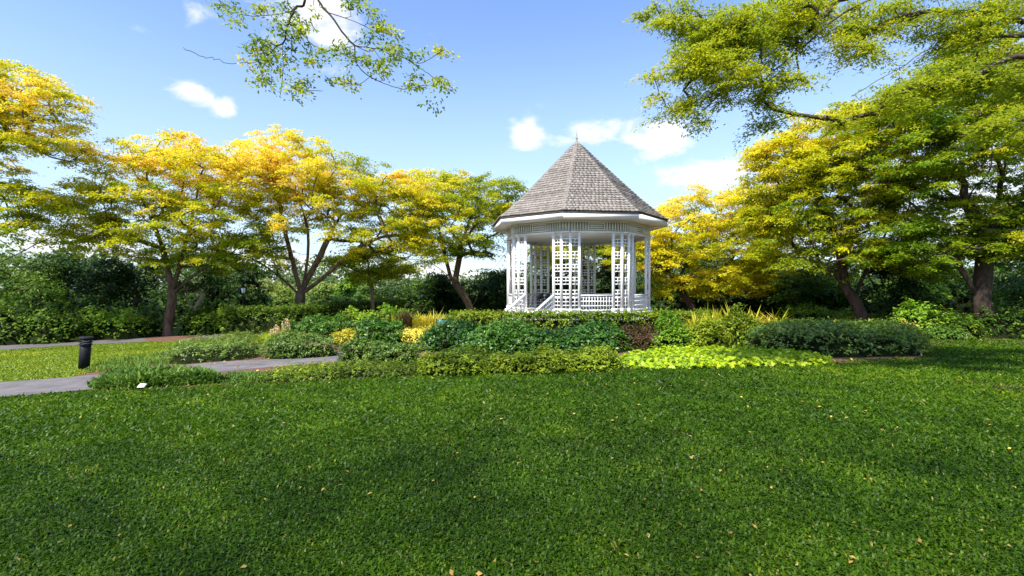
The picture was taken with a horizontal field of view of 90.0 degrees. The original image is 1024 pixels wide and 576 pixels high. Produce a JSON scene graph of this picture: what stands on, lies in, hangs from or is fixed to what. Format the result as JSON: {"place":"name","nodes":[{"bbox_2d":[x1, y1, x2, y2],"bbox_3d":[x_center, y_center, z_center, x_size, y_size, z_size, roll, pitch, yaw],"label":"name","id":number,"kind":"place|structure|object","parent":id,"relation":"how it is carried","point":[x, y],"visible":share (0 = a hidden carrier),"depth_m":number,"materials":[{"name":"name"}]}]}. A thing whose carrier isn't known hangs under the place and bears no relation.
{"place":"outdoors","nodes":[
{"label":"outdoors","id":0,"kind":"place"},
{"bbox_2d":[0,337,249,380],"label":"grass","id":1,"kind":"structure","parent":0,"point":[40,355],"depth_m":18.57,"materials":[{"name":"green plant"}]},
{"bbox_2d":[0,352,341,396],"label":"path","id":2,"kind":"structure","parent":0,"point":[63,384],"depth_m":12.00,"materials":[{"name":"concrete"}]},
{"bbox_2d":[0,338,1023,446],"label":"grass","id":3,"kind":"structure","parent":0,"point":[1011,428],"depth_m":7.89,"materials":[{"name":"green plant"}]},
{"bbox_2d":[0,289,1023,575],"bbox_3d":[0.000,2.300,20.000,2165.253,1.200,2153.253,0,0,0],"label":"ground","id":4,"kind":"structure","parent":0,"point":[178,329],"depth_m":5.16,"materials":[{"name":"green plant"}]},
{"bbox_2d":[0,288,45,344],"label":"shrub","id":5,"kind":"object","parent":4,"relation":"on","point":[10,330],"visible":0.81,"depth_m":25.29,"materials":[{"name":"green plant"}]},
{"bbox_2d":[0,250,74,316],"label":"broadleaf tree","id":6,"kind":"object","parent":4,"relation":"on","point":[28,283],"visible":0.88,"depth_m":33.58,"materials":[{"name":"green plant"}]},
{"bbox_2d":[9,286,94,343],"bbox_3d":[-23.365,1.344,25.997,3.418,3.004,2.467,0,0,0],"label":"shrub","id":7,"kind":"object","parent":4,"relation":"on","point":[60,328],"visible":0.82,"depth_m":25.67,"materials":[{"name":"green plant"}]},
{"bbox_2d":[0,59,107,262],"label":"rain tree","id":8,"kind":"object","parent":4,"relation":"on","point":[29,98],"visible":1,"depth_m":24.77,"materials":[{"name":"yellow plant"}]},
{"bbox_2d":[10,246,105,322],"bbox_3d":[-31.210,0.051,35.921,5.903,5.968,6.728,0,0,-43],"label":"broadleaf tree","id":9,"kind":"object","parent":4,"relation":"on","point":[62,262],"visible":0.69,"depth_m":34.81,"materials":[{"name":"green plant"}]},
{"bbox_2d":[78,336,93,368],"bbox_3d":[-12.014,1.855,14.404,0.340,0.969,0.340,5,1,0],"label":"bollard light","id":10,"kind":"object","parent":4,"relation":"on","point":[85,342],"visible":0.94,"depth_m":14.31,"materials":[{"name":"black metal"}]},
{"bbox_2d":[55,294,140,323],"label":"shrub","id":11,"kind":"object","parent":4,"relation":"on","point":[109,309],"visible":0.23,"depth_m":37.91,"materials":[{"name":"green plant"}]},
{"bbox_2d":[72,302,154,339],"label":"shrub","id":12,"kind":"object","parent":4,"relation":"on","point":[101,329],"visible":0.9,"depth_m":27.26,"materials":[{"name":"green plant"}]},
{"bbox_2d":[62,254,173,322],"bbox_3d":[-24.637,0.377,32.414,5.577,5.128,6.114,0,0,-32],"label":"broadleaf tree","id":13,"kind":"object","parent":4,"relation":"on","point":[119,280],"visible":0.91,"depth_m":31.46,"materials":[{"name":"green plant"}]},
{"bbox_2d":[0,334,260,349],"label":"footpath","id":14,"kind":"structure","parent":4,"relation":"on","point":[4,347],"depth_m":25.05,"materials":[{"name":"concrete"}]},
{"bbox_2d":[124,303,173,336],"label":"shrub","id":15,"kind":"object","parent":4,"relation":"on","point":[156,325],"visible":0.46,"depth_m":28.61,"materials":[{"name":"green plant"}]},
{"bbox_2d":[120,280,193,326],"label":"shrub","id":16,"kind":"object","parent":4,"relation":"on","point":[154,302],"visible":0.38,"depth_m":37.08,"materials":[{"name":"green plant"}]},
{"bbox_2d":[23,126,295,335],"bbox_3d":[-19.310,-3.032,28.233,13.968,11.719,9.633,0,0,-24],"label":"rain tree","id":17,"kind":"object","parent":4,"relation":"on","point":[172,204],"visible":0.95,"depth_m":27.67,"materials":[{"name":"yellow plant"}]},
{"bbox_2d":[145,336,204,341],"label":"soil","id":18,"kind":"structure","parent":4,"relation":"on","point":[163,338],"depth_m":26.75,"materials":[{"name":"brown soil"}]},
{"bbox_2d":[152,279,220,321],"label":"sapling","id":19,"kind":"object","parent":4,"relation":"on","point":[191,286],"visible":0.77,"depth_m":29.42,"materials":[{"name":"green plant"}]},
{"bbox_2d":[175,304,228,335],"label":"shrub","id":20,"kind":"object","parent":4,"relation":"on","point":[201,325],"visible":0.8,"depth_m":28.79,"materials":[{"name":"green plant"}]},
{"bbox_2d":[173,288,232,326],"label":"shrub","id":21,"kind":"object","parent":4,"relation":"on","point":[186,305],"visible":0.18,"depth_m":36.81,"materials":[{"name":"green plant"}]},
{"bbox_2d":[177,261,263,317],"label":"broadleaf tree","id":22,"kind":"object","parent":4,"relation":"on","point":[220,282],"visible":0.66,"depth_m":36.43,"materials":[{"name":"green plant"}]},
{"bbox_2d":[211,301,240,333],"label":"shrub","id":23,"kind":"object","parent":4,"relation":"on","point":[220,311],"visible":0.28,"depth_m":28.88,"materials":[{"name":"green plant"}]},
{"bbox_2d":[226,261,275,306],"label":"broadleaf tree","id":24,"kind":"object","parent":4,"relation":"on","point":[254,283],"visible":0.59,"depth_m":39.92,"materials":[{"name":"green plant"}]},
{"bbox_2d":[227,288,277,315],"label":"shrub","id":25,"kind":"object","parent":4,"relation":"on","point":[247,300],"visible":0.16,"depth_m":39.94,"materials":[{"name":"green plant"}]},
{"bbox_2d":[231,278,283,303],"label":"tree","id":26,"kind":"object","parent":4,"relation":"on","point":[271,292],"visible":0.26,"depth_m":52.10,"materials":[{"name":"green plant"}]},
{"bbox_2d":[244,280,294,315],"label":"shrub","id":27,"kind":"object","parent":4,"relation":"on","point":[284,302],"visible":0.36,"depth_m":44.61,"materials":[{"name":"green plant"}]},
{"bbox_2d":[220,297,408,334],"bbox_3d":[-11.922,1.653,34.252,5.203,1.958,14.573,0,0,14],"label":"hedge","id":28,"kind":"object","parent":4,"relation":"on","point":[257,324],"visible":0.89,"depth_m":28.02,"materials":[{"name":"green plant"}]},
{"bbox_2d":[305,281,339,303],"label":"tree","id":29,"kind":"object","parent":4,"relation":"on","point":[320,289],"visible":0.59,"depth_m":68.64,"materials":[{"name":"green plant"}]},
{"bbox_2d":[185,0,461,116],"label":"rain tree","id":30,"kind":"object","parent":4,"relation":"on","point":[378,27],"visible":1,"depth_m":8.00,"materials":[{"name":"green plant"}]},
{"bbox_2d":[304,289,361,312],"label":"shrub","id":31,"kind":"object","parent":4,"relation":"on","point":[328,298],"visible":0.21,"depth_m":43.07,"materials":[{"name":"green plant"}]},
{"bbox_2d":[331,276,362,299],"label":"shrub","id":32,"kind":"object","parent":4,"relation":"on","point":[345,286],"visible":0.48,"depth_m":47.71,"materials":[{"name":"green plant"}]},
{"bbox_2d":[339,283,383,307],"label":"shrub","id":33,"kind":"object","parent":4,"relation":"on","point":[362,293],"visible":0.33,"depth_m":42.03,"materials":[{"name":"green plant"}]},
{"bbox_2d":[319,243,426,319],"bbox_3d":[-10.263,-0.365,36.897,8.232,5.836,5.024,0,0,0],"label":"rain tree","id":34,"kind":"object","parent":4,"relation":"on","point":[381,271],"visible":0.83,"depth_m":36.45,"materials":[{"name":"green plant"}]},
{"bbox_2d":[381,281,435,315],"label":"shrub","id":35,"kind":"object","parent":4,"relation":"on","point":[423,307],"visible":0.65,"depth_m":42.76,"materials":[{"name":"green plant"}]},
{"bbox_2d":[416,271,463,307],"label":"broadleaf tree","id":36,"kind":"object","parent":4,"relation":"on","point":[436,280],"visible":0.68,"depth_m":46.19,"materials":[{"name":"green plant"}]},
{"bbox_2d":[374,168,528,310],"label":"rain tree","id":37,"kind":"object","parent":4,"relation":"on","point":[495,208],"visible":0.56,"depth_m":41.05,"materials":[{"name":"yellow plant"}]},
{"bbox_2d":[428,273,475,312],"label":"shrub","id":38,"kind":"object","parent":4,"relation":"on","point":[446,307],"visible":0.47,"depth_m":46.40,"materials":[{"name":"green plant"}]},
{"bbox_2d":[467,275,520,312],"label":"shrub","id":39,"kind":"object","parent":4,"relation":"on","point":[497,301],"visible":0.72,"depth_m":46.61,"materials":[{"name":"green plant"}]},
{"bbox_2d":[468,266,527,297],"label":"broadleaf tree","id":40,"kind":"object","parent":4,"relation":"on","point":[498,275],"visible":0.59,"depth_m":49.37,"materials":[{"name":"green plant"}]},
{"bbox_2d":[0,232,1023,307],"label":"woodland","id":41,"kind":"object","parent":4,"relation":"on","point":[333,279],"visible":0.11,"depth_m":79.61,"materials":[{"name":"green plant"}]},
{"bbox_2d":[76,318,956,391],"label":"soil","id":42,"kind":"structure","parent":4,"relation":"on","point":[839,359],"depth_m":13.67,"materials":[{"name":"brown soil"}]},
{"bbox_2d":[84,351,203,372],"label":"lily turf","id":43,"kind":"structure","parent":42,"relation":"on","point":[132,360],"depth_m":15.06,"materials":[{"name":"green plant"}]},
{"bbox_2d":[87,362,226,389],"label":"lily turf","id":44,"kind":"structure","parent":42,"relation":"on","point":[159,375],"depth_m":10.47,"materials":[{"name":"green plant"}]},
{"bbox_2d":[158,329,264,364],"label":"groundcover","id":45,"kind":"object","parent":42,"relation":"on","point":[242,347],"visible":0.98,"depth_m":16.07,"materials":[{"name":"green plant"}]},
{"bbox_2d":[218,368,306,383],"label":"lily turf","id":46,"kind":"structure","parent":42,"relation":"on","point":[243,376],"depth_m":10.77,"materials":[{"name":"green plant"}]},
{"bbox_2d":[258,329,341,359],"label":"shrub","id":47,"kind":"object","parent":42,"relation":"on","point":[290,350],"visible":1,"depth_m":15.34,"materials":[{"name":"green plant"}]},
{"bbox_2d":[280,312,359,339],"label":"shrub","id":48,"kind":"object","parent":42,"relation":"on","point":[317,321],"visible":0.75,"depth_m":22.60,"materials":[{"name":"green plant"}]},
{"bbox_2d":[189,123,476,314],"bbox_3d":[-10.617,-3.628,31.058,16.942,12.525,10.105,0,0,0],"label":"rain tree","id":49,"kind":"object","parent":42,"relation":"on","point":[328,190],"visible":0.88,"depth_m":30.43,"materials":[{"name":"yellow plant"}]},
{"bbox_2d":[257,357,431,382],"bbox_3d":[-3.609,1.792,11.512,3.776,0.536,2.349,0,0,0],"label":"groundcover","id":50,"kind":"object","parent":42,"relation":"on","point":[324,370],"visible":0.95,"depth_m":10.99,"materials":[{"name":"green plant"}]},
{"bbox_2d":[331,327,362,343],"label":"shrub","id":51,"kind":"object","parent":42,"relation":"on","point":[340,339],"visible":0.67,"depth_m":20.03,"materials":[{"name":"yellow plant"}]},
{"bbox_2d":[334,335,382,364],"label":"shrub","id":52,"kind":"object","parent":42,"relation":"on","point":[359,347],"visible":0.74,"depth_m":13.09,"materials":[{"name":"green plant"}]},
{"bbox_2d":[331,302,419,330],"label":"shrub","id":53,"kind":"object","parent":42,"relation":"on","point":[358,315],"visible":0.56,"depth_m":28.14,"materials":[{"name":"green plant"}]},
{"bbox_2d":[352,316,410,349],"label":"shrub","id":54,"kind":"object","parent":42,"relation":"on","point":[370,327],"visible":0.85,"depth_m":17.11,"materials":[{"name":"green plant"}]},
{"bbox_2d":[366,339,423,364],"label":"shrub","id":55,"kind":"object","parent":42,"relation":"on","point":[389,350],"visible":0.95,"depth_m":12.69,"materials":[{"name":"green plant"}]},
{"bbox_2d":[388,306,420,329],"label":"ornamental grass","id":56,"kind":"object","parent":42,"relation":"on","point":[407,318],"depth_m":26.51,"materials":[{"name":"brown plant"}]},
{"bbox_2d":[400,326,430,344],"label":"shrub","id":57,"kind":"object","parent":42,"relation":"on","point":[413,333],"visible":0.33,"depth_m":18.90,"materials":[{"name":"yellow plant"}]},
{"bbox_2d":[411,309,449,328],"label":"ornamental grass","id":58,"kind":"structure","parent":42,"relation":"on","point":[422,321],"depth_m":27.77,"materials":[{"name":"yellow plant"}]},
{"bbox_2d":[415,316,485,351],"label":"shrub","id":59,"kind":"object","parent":42,"relation":"on","point":[447,336],"visible":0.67,"depth_m":16.01,"materials":[{"name":"green plant"}]},
{"bbox_2d":[415,344,515,376],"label":"shrub","id":60,"kind":"object","parent":42,"relation":"on","point":[466,361],"visible":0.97,"depth_m":11.09,"materials":[{"name":"green plant"}]},
{"bbox_2d":[456,314,557,354],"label":"shrub","id":61,"kind":"object","parent":42,"relation":"on","point":[511,338],"visible":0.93,"depth_m":15.05,"materials":[{"name":"green plant"}]},
{"bbox_2d":[496,343,580,374],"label":"shrub","id":62,"kind":"object","parent":42,"relation":"on","point":[544,362],"visible":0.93,"depth_m":11.15,"materials":[{"name":"green plant"}]},
{"bbox_2d":[445,306,715,332],"bbox_3d":[3.905,1.562,26.002,15.284,1.486,6.463,0,0,0],"label":"hedge","id":63,"kind":"object","parent":42,"relation":"on","point":[561,319],"visible":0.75,"depth_m":23.61,"materials":[{"name":"green plant"}]},
{"bbox_2d":[539,317,635,353],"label":"shrub","id":64,"kind":"object","parent":42,"relation":"on","point":[600,333],"visible":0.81,"depth_m":15.08,"materials":[{"name":"green plant"}]},
{"bbox_2d":[560,343,625,372],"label":"shrub","id":65,"kind":"object","parent":42,"relation":"on","point":[602,356],"visible":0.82,"depth_m":11.44,"materials":[{"name":"green plant"}]},
{"bbox_2d":[617,321,658,351],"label":"shrub","id":66,"kind":"object","parent":42,"relation":"on","point":[640,344],"visible":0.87,"depth_m":15.46,"materials":[{"name":"brown plant"}]},
{"bbox_2d":[651,308,696,350],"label":"shrub","id":67,"kind":"object","parent":42,"relation":"on","point":[668,337],"visible":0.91,"depth_m":15.09,"materials":[{"name":"green plant"}]},
{"bbox_2d":[683,306,721,337],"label":"strap leaf plant","id":68,"kind":"object","parent":42,"relation":"on","point":[688,323],"visible":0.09,"depth_m":19.56,"materials":[{"name":"yellow plant"}]},
{"bbox_2d":[599,177,816,310],"bbox_3d":[13.926,-2.665,35.967,15.876,10.252,9.381,0,0,0],"label":"rain tree","id":69,"kind":"object","parent":42,"relation":"on","point":[664,254],"visible":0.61,"depth_m":35.27,"materials":[{"name":"yellow plant"}]},
{"bbox_2d":[685,314,733,348],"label":"shrub","id":70,"kind":"object","parent":42,"relation":"on","point":[709,332],"visible":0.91,"depth_m":15.07,"materials":[{"name":"green plant"}]},
{"bbox_2d":[620,342,835,369],"bbox_3d":[5.213,1.739,13.261,5.805,0.508,3.581,0,0,0],"label":"groundcover","id":71,"kind":"object","parent":42,"relation":"on","point":[674,356],"visible":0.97,"depth_m":12.32,"materials":[{"name":"green plant"}]},
{"bbox_2d":[716,302,766,347],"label":"shrub","id":72,"kind":"object","parent":42,"relation":"on","point":[737,331],"visible":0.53,"depth_m":16.45,"materials":[{"name":"green plant"}]},
{"bbox_2d":[774,302,852,320],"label":"shrub","id":73,"kind":"object","parent":42,"relation":"on","point":[813,315],"visible":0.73,"depth_m":31.38,"materials":[{"name":"green plant"}]},
{"bbox_2d":[742,316,932,357],"bbox_3d":[10.690,1.531,16.953,5.040,1.250,8.924,0,0,45],"label":"hedge","id":74,"kind":"object","parent":42,"relation":"on","point":[851,338],"visible":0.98,"depth_m":14.55,"materials":[{"name":"green plant"}]},
{"bbox_2d":[724,98,976,322],"bbox_3d":[17.709,-3.800,27.755,12.994,12.556,9.454,0,0,0],"label":"rain tree","id":75,"kind":"object","parent":42,"relation":"on","point":[813,164],"visible":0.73,"depth_m":26.62,"materials":[{"name":"yellow plant"}]},
{"bbox_2d":[892,330,932,353],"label":"shrub","id":76,"kind":"object","parent":42,"relation":"on","point":[928,348],"visible":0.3,"depth_m":15.17,"materials":[{"name":"green plant"}]},
{"bbox_2d":[17,342,1021,575],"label":"fallen leaves","id":77,"kind":"object","parent":4,"relation":"on","point":[478,573],"visible":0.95,"depth_m":4.14,"materials":[{"name":"brown plant"}]},
{"bbox_2d":[503,259,591,296],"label":"broadleaf tree","id":78,"kind":"object","parent":4,"relation":"on","point":[550,274],"visible":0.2,"depth_m":51.36,"materials":[{"name":"green plant"}]},
{"bbox_2d":[520,275,576,307],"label":"shrub","id":79,"kind":"object","parent":4,"relation":"on","point":[564,303],"visible":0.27,"depth_m":48.99,"materials":[{"name":"green plant"}]},
{"bbox_2d":[520,245,636,306],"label":"rain tree","id":80,"kind":"object","parent":4,"relation":"on","point":[599,248],"visible":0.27,"depth_m":46.50,"materials":[{"name":"green plant"}]},
{"bbox_2d":[493,132,668,319],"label":"bandstand","id":81,"kind":"structure","parent":4,"relation":"on","point":[578,195],"depth_m":27.14,"materials":[{"name":"white paint"}]},
{"bbox_2d":[567,270,624,306],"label":"shrub","id":82,"kind":"object","parent":4,"relation":"on","point":[601,290],"visible":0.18,"depth_m":49.25,"materials":[{"name":"green plant"}]},
{"bbox_2d":[582,255,644,303],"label":"broadleaf tree","id":83,"kind":"object","parent":4,"relation":"on","point":[608,275],"visible":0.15,"depth_m":49.64,"materials":[{"name":"green plant"}]},
{"bbox_2d":[636,277,680,311],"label":"shrub","id":84,"kind":"object","parent":4,"relation":"on","point":[656,303],"visible":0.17,"depth_m":42.60,"materials":[{"name":"green plant"}]},
{"bbox_2d":[636,246,701,301],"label":"broadleaf tree","id":85,"kind":"object","parent":4,"relation":"on","point":[642,281],"visible":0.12,"depth_m":45.00,"materials":[{"name":"green plant"}]},
{"bbox_2d":[660,282,723,311],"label":"shrub","id":86,"kind":"object","parent":4,"relation":"on","point":[701,303],"visible":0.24,"depth_m":41.85,"materials":[{"name":"green plant"}]},
{"bbox_2d":[677,240,755,300],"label":"broadleaf tree","id":87,"kind":"object","parent":4,"relation":"on","point":[705,264],"visible":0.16,"depth_m":42.87,"materials":[{"name":"green plant"}]},
{"bbox_2d":[707,284,772,316],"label":"shrub","id":88,"kind":"object","parent":4,"relation":"on","point":[721,304],"visible":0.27,"depth_m":40.81,"materials":[{"name":"green plant"}]},
{"bbox_2d":[730,254,795,310],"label":"broadleaf tree","id":89,"kind":"object","parent":4,"relation":"on","point":[742,301],"visible":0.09,"depth_m":38.74,"materials":[{"name":"green plant"}]},
{"bbox_2d":[747,268,817,320],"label":"shrub","id":90,"kind":"object","parent":4,"relation":"on","point":[766,309],"visible":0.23,"depth_m":37.86,"materials":[{"name":"green plant"}]},
{"bbox_2d":[762,265,837,315],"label":"broadleaf tree","id":91,"kind":"object","parent":4,"relation":"on","point":[811,287],"visible":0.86,"depth_m":33.69,"materials":[{"name":"green plant"}]},
{"bbox_2d":[621,0,1023,163],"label":"rain tree","id":92,"kind":"object","parent":4,"relation":"on","point":[733,35],"visible":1,"depth_m":9.47,"materials":[{"name":"green plant"}]},
{"bbox_2d":[781,256,871,318],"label":"broadleaf tree","id":93,"kind":"object","parent":4,"relation":"on","point":[830,300],"visible":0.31,"depth_m":35.15,"materials":[{"name":"green plant"}]},
{"bbox_2d":[782,264,870,317],"bbox_3d":[23.100,0.377,37.799,6.842,4.499,4.417,0,0,0],"label":"shrub","id":94,"kind":"object","parent":4,"relation":"on","point":[817,299],"visible":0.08,"depth_m":36.74,"materials":[{"name":"green plant"}]},
{"bbox_2d":[836,309,892,321],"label":"shrub","id":95,"kind":"object","parent":4,"relation":"on","point":[875,316],"visible":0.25,"depth_m":29.41,"materials":[{"name":"green plant"}]},
{"bbox_2d":[826,270,906,319],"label":"shrub","id":96,"kind":"object","parent":4,"relation":"on","point":[869,308],"visible":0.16,"depth_m":35.02,"materials":[{"name":"green plant"}]},
{"bbox_2d":[835,264,957,320],"bbox_3d":[21.901,0.158,28.899,5.753,4.750,5.154,0,0,0],"label":"broadleaf tree","id":97,"kind":"object","parent":4,"relation":"on","point":[906,285],"visible":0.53,"depth_m":28.43,"materials":[{"name":"green plant"}]},
{"bbox_2d":[877,276,953,318],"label":"broadleaf tree","id":98,"kind":"object","parent":4,"relation":"on","point":[941,292],"visible":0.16,"depth_m":32.39,"materials":[{"name":"green plant"}]},
{"bbox_2d":[917,264,1004,326],"bbox_3d":[29.934,0.488,34.455,5.992,4.620,3.665,0,0,16],"label":"shrub","id":99,"kind":"object","parent":4,"relation":"on","point":[964,301],"visible":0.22,"depth_m":33.96,"materials":[{"name":"green plant"}]},
{"bbox_2d":[927,239,1011,301],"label":"broadleaf tree","id":100,"kind":"object","parent":4,"relation":"on","point":[970,270],"visible":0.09,"depth_m":34.68,"materials":[{"name":"green plant"}]},
{"bbox_2d":[931,338,1020,344],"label":"soil","id":101,"kind":"structure","parent":4,"relation":"on","point":[975,343],"depth_m":21.12,"materials":[{"name":"brown soil"}]},
{"bbox_2d":[889,295,954,335],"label":"shrub","id":102,"kind":"object","parent":101,"relation":"on","point":[923,323],"visible":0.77,"depth_m":22.83,"materials":[{"name":"green plant"}]},
{"bbox_2d":[829,38,1023,322],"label":"rain tree","id":103,"kind":"object","parent":101,"relation":"on","point":[988,231],"visible":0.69,"depth_m":23.48,"materials":[{"name":"green plant"}]},
{"bbox_2d":[923,323,974,339],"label":"shrub","id":104,"kind":"object","parent":101,"relation":"on","point":[946,333],"visible":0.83,"depth_m":21.77,"materials":[{"name":"green plant"}]},
{"bbox_2d":[931,308,991,339],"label":"shrub","id":105,"kind":"object","parent":101,"relation":"on","point":[967,321],"visible":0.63,"depth_m":22.48,"materials":[{"name":"green plant"}]},
{"bbox_2d":[951,269,1023,320],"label":"broadleaf tree","id":106,"kind":"object","parent":4,"relation":"on","point":[1014,285],"visible":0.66,"depth_m":29.72,"materials":[{"name":"green plant"}]},
{"bbox_2d":[970,289,1023,338],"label":"shrub","id":107,"kind":"object","parent":4,"relation":"on","point":[1009,327],"visible":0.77,"depth_m":23.40,"materials":[{"name":"green plant"}]},
{"bbox_2d":[0,0,1023,288],"label":"sky","id":108,"kind":"structure","parent":0,"point":[531,75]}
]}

